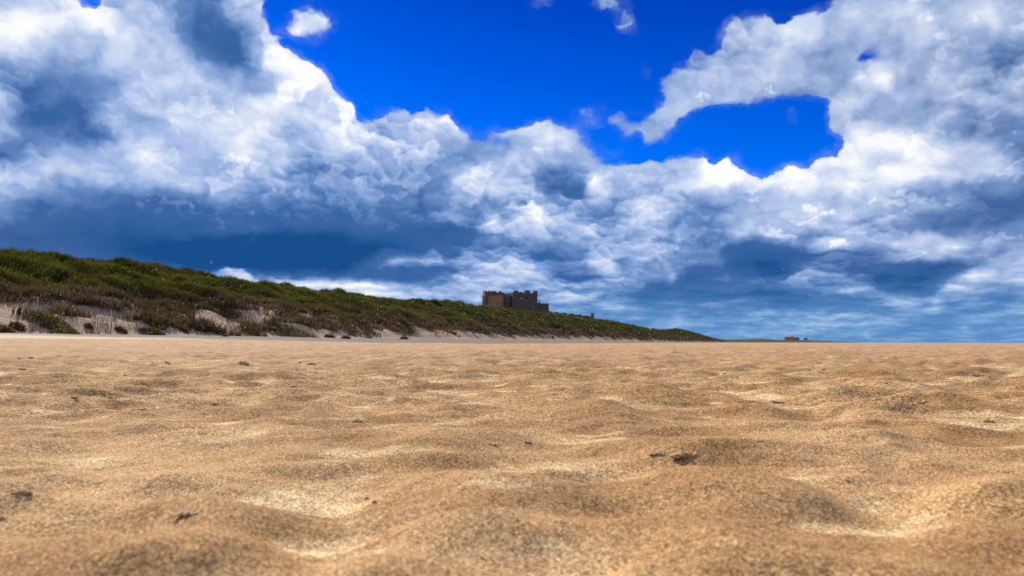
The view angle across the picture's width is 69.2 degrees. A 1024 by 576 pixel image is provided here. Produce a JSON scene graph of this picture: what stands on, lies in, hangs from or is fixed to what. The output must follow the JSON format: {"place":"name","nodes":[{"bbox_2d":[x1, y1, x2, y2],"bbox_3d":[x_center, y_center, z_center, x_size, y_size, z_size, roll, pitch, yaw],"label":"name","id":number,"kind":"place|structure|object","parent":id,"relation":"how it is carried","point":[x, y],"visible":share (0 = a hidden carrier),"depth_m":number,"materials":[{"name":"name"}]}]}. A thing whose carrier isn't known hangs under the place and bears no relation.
{"place":"outdoors","nodes":[
{"label":"outdoors","id":0,"kind":"place"},
{"bbox_2d":[0,274,718,341],"bbox_3d":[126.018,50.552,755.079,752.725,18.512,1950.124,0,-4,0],"label":"dunes","id":1,"kind":"structure","parent":0,"point":[7,316],"depth_m":78.85,"materials":[{"name":"beige sand"}]},
{"bbox_2d":[0,323,14,332],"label":"marram tussock","id":2,"kind":"object","parent":1,"relation":"on","point":[8,329],"visible":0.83,"depth_m":52.90,"materials":[{"name":"green plant"}]},
{"bbox_2d":[8,319,26,331],"bbox_3d":[-36.474,2.731,54.796,1.367,1.007,1.094,0,-4,0],"label":"marram tussock","id":3,"kind":"object","parent":1,"relation":"on","point":[17,325],"visible":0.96,"depth_m":54.66,"materials":[{"name":"green plant"}]},
{"bbox_2d":[21,308,75,331],"bbox_3d":[-36.154,2.585,58.094,4.285,2.094,3.285,0,-4,0],"label":"marram tussock","id":4,"kind":"object","parent":1,"relation":"on","point":[51,319],"visible":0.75,"depth_m":57.64,"materials":[{"name":"green plant"}]},
{"bbox_2d":[46,326,82,333],"bbox_3d":[-33.518,3.266,55.701,2.582,0.948,1.975,0,-4,0],"label":"marram tussock","id":5,"kind":"object","parent":1,"relation":"on","point":[69,331],"visible":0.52,"depth_m":55.45,"materials":[{"name":"green plant"}]},
{"bbox_2d":[83,322,93,329],"bbox_3d":[-34.707,3.039,60.916,0.855,0.809,0.872,-3,-5,35],"label":"marram tussock","id":6,"kind":"object","parent":1,"relation":"on","point":[89,325],"visible":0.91,"depth_m":60.80,"materials":[{"name":"plant"}]},
{"bbox_2d":[114,325,129,333],"bbox_3d":[-33.219,3.473,63.191,1.237,0.908,1.038,-2,-5,25],"label":"marram tussock","id":7,"kind":"object","parent":1,"relation":"on","point":[120,329],"visible":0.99,"depth_m":63.03,"materials":[{"name":"plant"}]},
{"bbox_2d":[138,325,165,334],"bbox_3d":[-31.544,3.683,65.085,2.426,1.122,1.925,0,-4,0],"label":"marram tussock","id":8,"kind":"object","parent":1,"relation":"on","point":[155,332],"visible":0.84,"depth_m":64.95,"materials":[{"name":"green plant"}]},
{"bbox_2d":[143,318,166,330],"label":"marram tussock","id":9,"kind":"object","parent":1,"relation":"on","point":[152,323],"visible":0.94,"depth_m":67.20,"materials":[{"name":"green plant"}]},
{"bbox_2d":[176,323,189,333],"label":"marram tussock","id":10,"kind":"object","parent":1,"relation":"on","point":[181,328],"visible":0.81,"depth_m":70.22,"materials":[{"name":"green plant"}]},
{"bbox_2d":[191,321,208,332],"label":"marram tussock","id":11,"kind":"object","parent":1,"relation":"on","point":[203,330],"visible":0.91,"depth_m":74.14,"materials":[{"name":"plant"}]},
{"bbox_2d":[208,323,223,334],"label":"marram tussock","id":12,"kind":"object","parent":1,"relation":"on","point":[215,330],"visible":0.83,"depth_m":75.42,"materials":[{"name":"plant"}]},
{"bbox_2d":[227,330,242,335],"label":"marram tussock","id":13,"kind":"object","parent":1,"relation":"on","point":[233,334],"visible":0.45,"depth_m":75.39,"materials":[{"name":"green plant"}]},
{"bbox_2d":[238,322,267,336],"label":"marram tussock","id":14,"kind":"object","parent":1,"relation":"on","point":[256,331],"visible":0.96,"depth_m":79.39,"materials":[{"name":"green plant"}]},
{"bbox_2d":[272,322,319,337],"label":"marram tussock","id":15,"kind":"object","parent":1,"relation":"on","point":[301,334],"visible":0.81,"depth_m":84.50,"materials":[{"name":"green plant"}]},
{"bbox_2d":[324,332,335,337],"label":"marram tussock","id":16,"kind":"object","parent":1,"relation":"on","point":[331,335],"visible":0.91,"depth_m":87.82,"materials":[{"name":"plant"}]},
{"bbox_2d":[340,335,350,338],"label":"marram tussock","id":17,"kind":"object","parent":1,"relation":"on","point":[345,337],"visible":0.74,"depth_m":81.77,"materials":[{"name":"plant"}]},
{"bbox_2d":[0,246,718,340],"bbox_3d":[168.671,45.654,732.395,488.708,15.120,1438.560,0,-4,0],"label":"marram grass","id":18,"kind":"structure","parent":1,"relation":"on","point":[26,266],"depth_m":102.80,"materials":[{"name":"green plant"}]},
{"bbox_2d":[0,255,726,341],"bbox_3d":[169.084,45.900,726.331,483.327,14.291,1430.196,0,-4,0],"label":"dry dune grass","id":19,"kind":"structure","parent":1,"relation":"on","point":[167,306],"depth_m":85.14,"materials":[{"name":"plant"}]},
{"bbox_2d":[0,333,1023,575],"bbox_3d":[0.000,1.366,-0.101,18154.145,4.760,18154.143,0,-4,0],"label":"beach","id":20,"kind":"structure","parent":0,"point":[275,474],"depth_m":0.92,"materials":[{"name":"beige sand"}]},
{"bbox_2d":[11,490,32,494],"bbox_3d":[-0.434,0.181,0.655,0.019,0.005,0.010,0,-4,-2],"label":"sand clump","id":21,"kind":"object","parent":20,"relation":"on","point":[26,492],"visible":1,"depth_m":0.65,"materials":[{"name":"beige sand"}]},
{"bbox_2d":[172,511,198,516],"bbox_3d":[-0.244,0.171,0.564,0.025,0.004,0.012,1,-4,-10],"label":"sand crust","id":22,"kind":"object","parent":20,"relation":"on","point":[186,513],"visible":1,"depth_m":0.56},
{"bbox_2d":[237,361,248,364],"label":"sand clump","id":23,"kind":"object","parent":20,"relation":"on","point":[244,362],"visible":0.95,"depth_m":4.61,"materials":[{"name":"beige sand"}]},
{"bbox_2d":[649,451,664,455],"bbox_3d":[0.180,0.206,0.923,0.021,0.008,0.013,0,-4,7],"label":"sand clump","id":24,"kind":"object","parent":20,"relation":"on","point":[658,453],"visible":1,"depth_m":0.92,"materials":[{"name":"beige sand"}]},
{"bbox_2d":[670,450,698,458],"bbox_3d":[0.210,0.204,0.906,0.040,0.012,0.022,1,-4,-12],"label":"sand crust","id":25,"kind":"object","parent":20,"relation":"on","point":[681,454],"visible":1,"depth_m":0.90},
{"bbox_2d":[767,400,784,402],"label":"sand clump","id":26,"kind":"object","parent":20,"relation":"on","point":[774,401],"visible":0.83,"depth_m":1.89,"materials":[{"name":"beige sand"}]},
{"bbox_2d":[914,400,927,403],"bbox_3d":[0.962,0.271,1.739,0.064,0.017,0.024,1,-4,-16],"label":"sand crust","id":27,"kind":"object","parent":20,"relation":"on","point":[924,401],"visible":0.36,"depth_m":1.74},
{"bbox_2d":[0,0,1023,341],"label":"sky","id":28,"kind":"structure","parent":0,"point":[621,152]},
{"bbox_2d":[511,308,592,319],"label":"castle hill","id":29,"kind":"structure","parent":0,"point":[533,310],"depth_m":881.03,"materials":[{"name":"green plant"}]},
{"bbox_2d":[482,290,548,310],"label":"castle","id":30,"kind":"structure","parent":29,"relation":"on","point":[528,300],"depth_m":900.83,"materials":[{"name":"stone"}]},
{"bbox_2d":[555,312,593,318],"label":"castle wall","id":31,"kind":"structure","parent":29,"relation":"on","point":[586,316],"depth_m":920.10,"materials":[{"name":"stone"}]},
{"bbox_2d":[720,339,859,342],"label":"headland","id":32,"kind":"structure","parent":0,"point":[768,340],"depth_m":1391.53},
{"bbox_2d":[784,336,793,339],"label":"house","id":33,"kind":"structure","parent":32,"relation":"on","point":[789,338],"depth_m":1404.20,"materials":[{"name":"red tile"}]},
{"bbox_2d":[860,342,1023,342],"bbox_3d":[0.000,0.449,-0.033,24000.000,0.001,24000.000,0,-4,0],"label":"sea","id":34,"kind":"structure","parent":0,"point":[941,342],"depth_m":3363.94,"materials":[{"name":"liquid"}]}
]}

